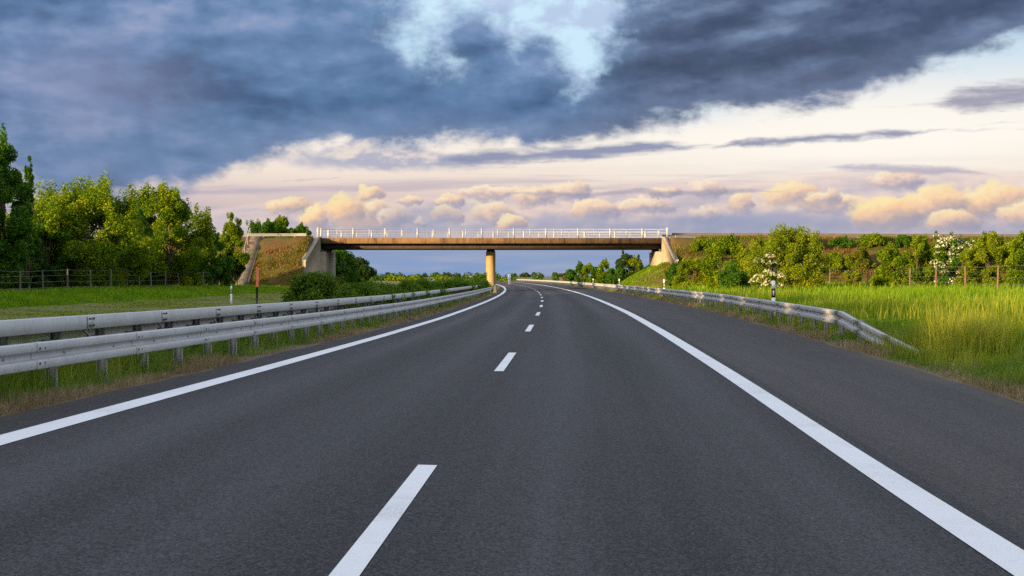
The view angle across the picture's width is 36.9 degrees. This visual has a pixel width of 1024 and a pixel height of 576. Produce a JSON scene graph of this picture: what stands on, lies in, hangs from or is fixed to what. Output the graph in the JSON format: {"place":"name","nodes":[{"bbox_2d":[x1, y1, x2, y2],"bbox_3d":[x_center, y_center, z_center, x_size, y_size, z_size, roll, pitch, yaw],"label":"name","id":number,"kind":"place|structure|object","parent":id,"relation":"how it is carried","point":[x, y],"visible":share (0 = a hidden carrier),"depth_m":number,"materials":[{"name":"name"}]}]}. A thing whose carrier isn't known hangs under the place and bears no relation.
{"place":"outdoors","nodes":[
{"label":"outdoors","id":0,"kind":"place"},
{"bbox_2d":[0,284,291,307],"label":"rough grass","id":1,"kind":"structure","parent":0,"point":[11,298],"depth_m":104.49,"materials":[{"name":"green plant"}]},
{"bbox_2d":[91,236,347,287],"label":"embankment","id":2,"kind":"structure","parent":0,"point":[269,244],"depth_m":187.36,"materials":[{"name":"soil"}]},
{"bbox_2d":[132,235,313,285],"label":"bank weeds","id":3,"kind":"object","parent":2,"relation":"on","point":[282,262],"visible":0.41,"depth_m":185.53,"materials":[{"name":"plant"}]},
{"bbox_2d":[188,233,305,236],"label":"guardrail","id":4,"kind":"object","parent":2,"relation":"on","point":[280,234],"visible":0.27,"depth_m":194.07,"materials":[{"name":"metal"}]},
{"bbox_2d":[236,229,261,284],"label":"embankment stair","id":5,"kind":"object","parent":2,"relation":"on","point":[243,280],"visible":0.62,"depth_m":186.01,"materials":[{"name":"concrete"}]},
{"bbox_2d":[246,218,280,237],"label":"broadleaf tree","id":6,"kind":"object","parent":2,"relation":"on","point":[267,226],"visible":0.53,"depth_m":212.48,"materials":[{"name":"green plant"}]},
{"bbox_2d":[272,215,291,236],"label":"broadleaf tree","id":7,"kind":"object","parent":2,"relation":"on","point":[282,222],"visible":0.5,"depth_m":215.32,"materials":[{"name":"green plant"}]},
{"bbox_2d":[286,221,311,237],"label":"broadleaf tree","id":8,"kind":"object","parent":2,"relation":"on","point":[300,228],"visible":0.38,"depth_m":214.02,"materials":[{"name":"green plant"}]},
{"bbox_2d":[335,275,346,284],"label":"bank weeds","id":9,"kind":"object","parent":2,"relation":"on","point":[341,281],"visible":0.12,"depth_m":207.28,"materials":[{"name":"green plant"}]},
{"bbox_2d":[0,293,492,416],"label":"dry grass","id":10,"kind":"structure","parent":0,"point":[38,401],"depth_m":21.43,"materials":[{"name":"green plant"}]},
{"bbox_2d":[0,281,1023,575],"bbox_3d":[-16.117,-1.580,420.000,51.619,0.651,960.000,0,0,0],"label":"road","id":11,"kind":"structure","parent":0,"point":[524,429],"depth_m":12.53,"materials":[{"name":"grey asphalt"}]},
{"bbox_2d":[0,276,1023,416],"bbox_3d":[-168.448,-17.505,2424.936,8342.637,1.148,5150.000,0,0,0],"label":"ground","id":12,"kind":"structure","parent":0,"point":[238,302],"depth_m":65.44,"materials":[{"name":"green plant"}]},
{"bbox_2d":[5,211,22,287],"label":"broadleaf tree","id":13,"kind":"object","parent":12,"relation":"on","point":[14,285],"visible":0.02,"depth_m":140.95,"materials":[{"name":"green plant"}]},
{"bbox_2d":[0,123,35,289],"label":"broadleaf tree","id":14,"kind":"object","parent":12,"relation":"on","point":[18,232],"visible":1,"depth_m":103.17,"materials":[{"name":"green plant"}]},
{"bbox_2d":[21,155,41,289],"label":"broadleaf tree","id":15,"kind":"object","parent":12,"relation":"on","point":[34,250],"visible":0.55,"depth_m":111.78,"materials":[{"name":"green plant"}]},
{"bbox_2d":[0,234,64,289],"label":"shrub","id":16,"kind":"object","parent":12,"relation":"on","point":[41,261],"visible":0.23,"depth_m":119.85,"materials":[{"name":"green plant"}]},
{"bbox_2d":[22,212,73,288],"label":"broadleaf tree","id":17,"kind":"object","parent":12,"relation":"on","point":[63,265],"visible":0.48,"depth_m":121.55,"materials":[{"name":"green plant"}]},
{"bbox_2d":[5,170,169,288],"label":"broadleaf tree","id":18,"kind":"object","parent":12,"relation":"on","point":[88,207],"visible":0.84,"depth_m":123.25,"materials":[{"name":"green plant"}]},
{"bbox_2d":[73,234,134,287],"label":"shrub","id":19,"kind":"object","parent":12,"relation":"on","point":[129,280],"visible":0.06,"depth_m":139.53,"materials":[{"name":"green plant"}]},
{"bbox_2d":[4,269,237,291],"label":"wire fence","id":20,"kind":"object","parent":12,"relation":"on","point":[90,275],"visible":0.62,"depth_m":119.06,"materials":[{"name":"grey metal"}]},
{"bbox_2d":[110,203,155,284],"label":"broadleaf tree","id":21,"kind":"object","parent":12,"relation":"on","point":[148,231],"visible":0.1,"depth_m":140.29,"materials":[{"name":"green plant"}]},
{"bbox_2d":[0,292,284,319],"bbox_3d":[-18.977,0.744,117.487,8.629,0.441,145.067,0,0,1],"label":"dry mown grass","id":22,"kind":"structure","parent":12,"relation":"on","point":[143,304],"depth_m":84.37,"materials":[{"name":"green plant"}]},
{"bbox_2d":[0,292,292,319],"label":"mown grass","id":23,"kind":"structure","parent":12,"relation":"on","point":[86,312],"depth_m":85.38,"materials":[{"name":"green plant"}]},
{"bbox_2d":[125,248,181,286],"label":"shrub","id":24,"kind":"object","parent":12,"relation":"on","point":[165,263],"visible":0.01,"depth_m":159.84,"materials":[{"name":"green plant"}]},
{"bbox_2d":[116,179,217,286],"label":"broadleaf tree","id":25,"kind":"object","parent":12,"relation":"on","point":[171,207],"visible":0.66,"depth_m":148.56,"materials":[{"name":"green plant"}]},
{"bbox_2d":[180,245,218,284],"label":"shrub","id":26,"kind":"object","parent":12,"relation":"on","point":[208,280],"visible":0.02,"depth_m":173.30,"materials":[{"name":"green plant"}]},
{"bbox_2d":[190,227,233,285],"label":"broadleaf tree","id":27,"kind":"object","parent":12,"relation":"on","point":[219,267],"visible":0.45,"depth_m":164.18,"materials":[{"name":"green plant"}]},
{"bbox_2d":[230,286,231,303],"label":"delineator","id":28,"kind":"object","parent":12,"relation":"on","point":[230,294],"visible":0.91,"depth_m":95.97,"materials":[{"name":"white plastic"}]},
{"bbox_2d":[219,249,245,284],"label":"shrub","id":29,"kind":"object","parent":12,"relation":"on","point":[236,263],"visible":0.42,"depth_m":174.68,"materials":[{"name":"green plant"}]},
{"bbox_2d":[218,212,249,281],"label":"broadleaf tree","id":30,"kind":"object","parent":12,"relation":"on","point":[232,235],"visible":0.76,"depth_m":174.97,"materials":[{"name":"green plant"}]},
{"bbox_2d":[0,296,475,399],"bbox_3d":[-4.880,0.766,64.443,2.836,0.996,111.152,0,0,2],"label":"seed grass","id":31,"kind":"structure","parent":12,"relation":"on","point":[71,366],"depth_m":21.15,"materials":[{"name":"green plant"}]},
{"bbox_2d":[0,285,477,354],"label":"box rail","id":32,"kind":"object","parent":12,"relation":"on","point":[53,327],"visible":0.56,"depth_m":26.72,"materials":[{"name":"metal"}]},
{"bbox_2d":[0,287,491,390],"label":"guardrail","id":33,"kind":"object","parent":12,"relation":"on","point":[100,348],"visible":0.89,"depth_m":23.78,"materials":[{"name":"metal"}]},
{"bbox_2d":[0,288,492,410],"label":"median grass","id":34,"kind":"structure","parent":12,"relation":"on","point":[221,346],"depth_m":22.70,"materials":[{"name":"green plant"}]},
{"bbox_2d":[256,267,258,303],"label":"marker pole","id":35,"kind":"object","parent":12,"relation":"on","point":[257,272],"visible":0.87,"depth_m":90.95,"materials":[{"name":"red plastic"}]},
{"bbox_2d":[281,270,365,317],"bbox_3d":[-6.261,0.444,49.957,3.207,2.044,3.176,0,0,6],"label":"median bush","id":36,"kind":"object","parent":12,"relation":"on","point":[310,286],"visible":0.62,"depth_m":49.59,"materials":[{"name":"green plant"}]},
{"bbox_2d":[334,250,359,283],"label":"bush","id":37,"kind":"object","parent":12,"relation":"on","point":[344,260],"visible":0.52,"depth_m":224.75,"materials":[{"name":"green plant"}]},
{"bbox_2d":[335,286,361,307],"bbox_3d":[-6.518,0.486,52.613,2.666,2.022,2.483,0,1,-41],"label":"median bush","id":38,"kind":"object","parent":12,"relation":"on","point":[344,293],"depth_m":52.88,"materials":[{"name":"green plant"}]},
{"bbox_2d":[340,286,374,305],"bbox_3d":[-6.215,0.675,56.518,2.658,1.524,2.343,0,0,9],"label":"median bush","id":39,"kind":"object","parent":12,"relation":"on","point":[352,292],"visible":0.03,"depth_m":56.20,"materials":[{"name":"green plant"}]},
{"bbox_2d":[346,256,376,284],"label":"bush","id":40,"kind":"object","parent":12,"relation":"on","point":[365,270],"visible":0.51,"depth_m":234.83,"materials":[{"name":"green plant"}]},
{"bbox_2d":[341,281,407,312],"bbox_3d":[-5.851,0.568,61.126,3.321,1.682,3.283,0,1,-36],"label":"median bush","id":41,"kind":"object","parent":12,"relation":"on","point":[367,290],"visible":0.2,"depth_m":60.71,"materials":[{"name":"green plant"}]},
{"bbox_2d":[358,278,415,301],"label":"median bush","id":42,"kind":"object","parent":12,"relation":"on","point":[383,284],"visible":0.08,"depth_m":68.92,"materials":[{"name":"green plant"}]},
{"bbox_2d":[383,279,442,307],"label":"median bush","id":43,"kind":"object","parent":12,"relation":"on","point":[404,284],"visible":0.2,"depth_m":77.48,"materials":[{"name":"green plant"}]},
{"bbox_2d":[390,277,452,296],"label":"median bush","id":44,"kind":"object","parent":12,"relation":"on","point":[426,285],"visible":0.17,"depth_m":87.58,"materials":[{"name":"green plant"}]},
{"bbox_2d":[413,278,453,293],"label":"median bush","id":45,"kind":"object","parent":12,"relation":"on","point":[442,284],"visible":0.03,"depth_m":97.93,"materials":[{"name":"green plant"}]},
{"bbox_2d":[385,275,507,281],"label":"wood","id":46,"kind":"object","parent":12,"relation":"on","point":[394,278],"visible":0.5,"depth_m":459.62,"materials":[{"name":"green plant"}]},
{"bbox_2d":[435,277,477,290],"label":"median bush","id":47,"kind":"object","parent":12,"relation":"on","point":[455,283],"visible":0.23,"depth_m":127.42,"materials":[{"name":"green plant"}]},
{"bbox_2d":[370,272,544,280],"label":"wood","id":48,"kind":"object","parent":12,"relation":"on","point":[479,276],"visible":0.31,"depth_m":519.42,"materials":[{"name":"green plant"}]},
{"bbox_2d":[447,275,484,287],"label":"median bush","id":49,"kind":"object","parent":12,"relation":"on","point":[462,277],"visible":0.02,"depth_m":155.65,"materials":[{"name":"green plant"}]},
{"bbox_2d":[446,276,486,292],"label":"median bush","id":50,"kind":"object","parent":12,"relation":"on","point":[480,286],"visible":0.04,"depth_m":141.71,"materials":[{"name":"green plant"}]},
{"bbox_2d":[464,276,493,291],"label":"median bush","id":51,"kind":"object","parent":12,"relation":"on","point":[485,283],"visible":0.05,"depth_m":171.61,"materials":[{"name":"green plant"}]},
{"bbox_2d":[301,227,678,289],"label":"overpass","id":52,"kind":"object","parent":12,"relation":"on","point":[319,255],"visible":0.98,"depth_m":195.19,"materials":[{"name":"concrete"}]},
{"bbox_2d":[384,272,613,277],"bbox_3d":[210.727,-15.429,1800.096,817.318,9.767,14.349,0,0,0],"label":"wood","id":53,"kind":"object","parent":12,"relation":"on","point":[523,274],"visible":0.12,"depth_m":1798.62,"materials":[{"name":"green plant"}]},
{"bbox_2d":[517,279,578,285],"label":"guardrail","id":54,"kind":"object","parent":12,"relation":"on","point":[557,282],"visible":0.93,"depth_m":312.55,"materials":[{"name":"metal"}]},
{"bbox_2d":[552,272,559,280],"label":"bush","id":55,"kind":"object","parent":12,"relation":"on","point":[555,277],"visible":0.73,"depth_m":329.50,"materials":[{"name":"green plant"}]},
{"bbox_2d":[564,269,578,284],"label":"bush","id":56,"kind":"object","parent":12,"relation":"on","point":[570,273],"visible":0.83,"depth_m":281.06,"materials":[{"name":"green plant"}]},
{"bbox_2d":[574,260,586,284],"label":"poplar","id":57,"kind":"object","parent":12,"relation":"on","point":[579,267],"visible":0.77,"depth_m":279.50,"materials":[{"name":"green plant"}]},
{"bbox_2d":[581,262,592,282],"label":"poplar","id":58,"kind":"object","parent":12,"relation":"on","point":[586,269],"visible":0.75,"depth_m":277.69,"materials":[{"name":"green plant"}]},
{"bbox_2d":[588,265,605,282],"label":"poplar","id":59,"kind":"object","parent":12,"relation":"on","point":[593,270],"visible":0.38,"depth_m":275.24,"materials":[{"name":"green plant"}]},
{"bbox_2d":[594,258,611,283],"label":"poplar","id":60,"kind":"object","parent":12,"relation":"on","point":[600,273],"visible":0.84,"depth_m":273.25,"materials":[{"name":"green plant"}]},
{"bbox_2d":[601,268,615,283],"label":"broadleaf tree","id":61,"kind":"object","parent":12,"relation":"on","point":[609,274],"visible":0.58,"depth_m":269.73,"materials":[{"name":"green plant"}]},
{"bbox_2d":[612,267,627,284],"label":"bush","id":62,"kind":"object","parent":12,"relation":"on","point":[620,273],"visible":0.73,"depth_m":231.59,"materials":[{"name":"green plant"}]},
{"bbox_2d":[615,250,634,276],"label":"broadleaf tree","id":63,"kind":"object","parent":12,"relation":"on","point":[621,263],"visible":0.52,"depth_m":245.38,"materials":[{"name":"green plant"}]},
{"bbox_2d":[628,254,643,271],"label":"broadleaf tree","id":64,"kind":"object","parent":12,"relation":"on","point":[638,256],"visible":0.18,"depth_m":246.84,"materials":[{"name":"green plant"}]},
{"bbox_2d":[628,255,644,275],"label":"bush","id":65,"kind":"object","parent":12,"relation":"on","point":[635,262],"visible":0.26,"depth_m":225.47,"materials":[{"name":"green plant"}]},
{"bbox_2d":[662,261,687,286],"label":"shrub","id":66,"kind":"object","parent":12,"relation":"on","point":[671,273],"visible":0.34,"depth_m":167.74,"materials":[{"name":"green plant"}]},
{"bbox_2d":[672,256,712,288],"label":"shrub","id":67,"kind":"object","parent":12,"relation":"on","point":[687,267],"visible":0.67,"depth_m":157.59,"materials":[{"name":"green plant"}]},
{"bbox_2d":[698,232,746,290],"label":"shrub","id":68,"kind":"object","parent":12,"relation":"on","point":[729,245],"visible":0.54,"depth_m":137.56,"materials":[{"name":"green plant"}]},
{"bbox_2d":[717,262,756,290],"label":"shrub","id":69,"kind":"object","parent":12,"relation":"on","point":[731,275],"visible":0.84,"depth_m":115.23,"materials":[{"name":"green plant"}]},
{"bbox_2d":[736,247,753,288],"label":"shrub","id":70,"kind":"object","parent":12,"relation":"on","point":[742,254],"visible":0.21,"depth_m":131.51,"materials":[{"name":"green plant"}]},
{"bbox_2d":[578,282,920,354],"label":"guardrail","id":71,"kind":"object","parent":12,"relation":"on","point":[843,320],"visible":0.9,"depth_m":45.10,"materials":[{"name":"metal"}]},
{"bbox_2d":[748,247,785,293],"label":"hawthorn","id":72,"kind":"object","parent":12,"relation":"on","point":[766,263],"visible":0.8,"depth_m":111.60,"materials":[{"name":"white plant"}]},
{"bbox_2d":[771,281,774,314],"bbox_3d":[8.166,0.506,48.005,0.120,1.475,0.090,0,0,0],"label":"delineator","id":73,"kind":"object","parent":12,"relation":"on","point":[772,290],"visible":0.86,"depth_m":47.96,"materials":[{"name":"white plastic"}]},
{"bbox_2d":[739,221,831,287],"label":"shrub","id":74,"kind":"object","parent":12,"relation":"on","point":[797,245],"visible":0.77,"depth_m":126.51,"materials":[{"name":"green plant"}]},
{"bbox_2d":[632,281,1023,363],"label":"meadow grass","id":75,"kind":"structure","parent":12,"relation":"on","point":[840,288],"depth_m":69.06,"materials":[{"name":"green plant"}]},
{"bbox_2d":[844,256,861,287],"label":"sapling","id":76,"kind":"object","parent":12,"relation":"on","point":[849,263],"visible":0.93,"depth_m":125.97,"materials":[{"name":"green plant"}]},
{"bbox_2d":[869,245,908,288],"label":"shrub","id":77,"kind":"object","parent":12,"relation":"on","point":[883,272],"visible":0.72,"depth_m":121.07,"materials":[{"name":"green plant"}]},
{"bbox_2d":[891,233,947,286],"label":"shrub","id":78,"kind":"object","parent":12,"relation":"on","point":[920,258],"visible":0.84,"depth_m":115.69,"materials":[{"name":"green plant"}]},
{"bbox_2d":[829,265,1023,291],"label":"wire fence","id":79,"kind":"object","parent":12,"relation":"on","point":[935,270],"visible":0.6,"depth_m":102.92,"materials":[{"name":"brown wood"}]},
{"bbox_2d":[929,230,975,287],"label":"hawthorn","id":80,"kind":"object","parent":12,"relation":"on","point":[952,245],"visible":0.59,"depth_m":107.56,"materials":[{"name":"white plant"}]},
{"bbox_2d":[883,305,1023,359],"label":"grass tuft","id":81,"kind":"object","parent":12,"relation":"on","point":[972,329],"visible":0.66,"depth_m":28.18,"materials":[{"name":"green plant"}]},
{"bbox_2d":[952,230,1016,287],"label":"shrub","id":82,"kind":"object","parent":12,"relation":"on","point":[990,247],"visible":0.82,"depth_m":101.50,"materials":[{"name":"green plant"}]},
{"bbox_2d":[1003,230,1023,287],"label":"shrub","id":83,"kind":"object","parent":12,"relation":"on","point":[1014,261],"visible":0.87,"depth_m":97.33,"materials":[{"name":"green plant"}]},
{"bbox_2d":[0,0,1023,276],"label":"sky","id":84,"kind":"structure","parent":0,"point":[681,116],"materials":[{"name":"blue"}]},
{"bbox_2d":[608,287,1023,394],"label":"verge grass","id":85,"kind":"structure","parent":0,"point":[998,370],"depth_m":28.08,"materials":[{"name":"green plant"}]},
{"bbox_2d":[623,237,1023,286],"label":"embankment","id":86,"kind":"structure","parent":0,"point":[685,241],"depth_m":188.20,"materials":[{"name":"soil"}]},
{"bbox_2d":[617,262,667,286],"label":"bank weeds","id":87,"kind":"object","parent":86,"relation":"on","point":[633,278],"visible":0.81,"depth_m":193.95,"materials":[{"name":"green plant"}]},
{"bbox_2d":[689,238,716,250],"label":"scrub bush","id":88,"kind":"object","parent":86,"relation":"on","point":[699,244],"visible":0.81,"depth_m":187.57,"materials":[{"name":"green plant"}]},
{"bbox_2d":[701,253,721,271],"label":"scrub bush","id":89,"kind":"object","parent":86,"relation":"on","point":[714,268],"visible":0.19,"depth_m":183.33,"materials":[{"name":"green plant"}]},
{"bbox_2d":[819,251,847,272],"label":"scrub bush","id":90,"kind":"object","parent":86,"relation":"on","point":[837,262],"visible":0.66,"depth_m":183.40,"materials":[{"name":"green plant"}]},
{"bbox_2d":[662,235,1016,237],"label":"guardrail","id":91,"kind":"object","parent":86,"relation":"on","point":[769,235],"visible":0.16,"depth_m":206.70,"materials":[{"name":"metal"}]},
{"bbox_2d":[662,234,1017,282],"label":"bank weeds","id":92,"kind":"object","parent":86,"relation":"on","point":[827,275],"visible":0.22,"depth_m":188.92,"materials":[{"name":"green plant"}]},
{"bbox_2d":[828,235,855,247],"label":"scrub bush","id":93,"kind":"object","parent":86,"relation":"on","point":[842,242],"visible":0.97,"depth_m":188.87,"materials":[{"name":"green plant"}]},
{"bbox_2d":[672,233,1019,236],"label":"guardrail","id":94,"kind":"object","parent":86,"relation":"on","point":[832,234],"visible":0.67,"depth_m":194.07,"materials":[{"name":"metal"}]},
{"bbox_2d":[850,246,877,267],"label":"scrub bush","id":95,"kind":"object","parent":86,"relation":"on","point":[861,257],"visible":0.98,"depth_m":184.30,"materials":[{"name":"green plant"}]},
{"bbox_2d":[855,233,893,247],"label":"scrub bush","id":96,"kind":"object","parent":86,"relation":"on","point":[869,240],"visible":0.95,"depth_m":188.69,"materials":[{"name":"green plant"}]},
{"bbox_2d":[893,234,911,247],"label":"scrub bush","id":97,"kind":"object","parent":86,"relation":"on","point":[905,240],"visible":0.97,"depth_m":188.66,"materials":[{"name":"green plant"}]},
{"bbox_2d":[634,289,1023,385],"bbox_3d":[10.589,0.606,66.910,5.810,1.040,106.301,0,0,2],"label":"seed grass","id":98,"kind":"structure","parent":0,"point":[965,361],"depth_m":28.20,"materials":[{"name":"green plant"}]},
{"bbox_2d":[641,281,1023,338],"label":"seed grass","id":99,"kind":"structure","parent":0,"point":[939,305],"depth_m":50.49,"materials":[{"name":"green plant"}]}
]}

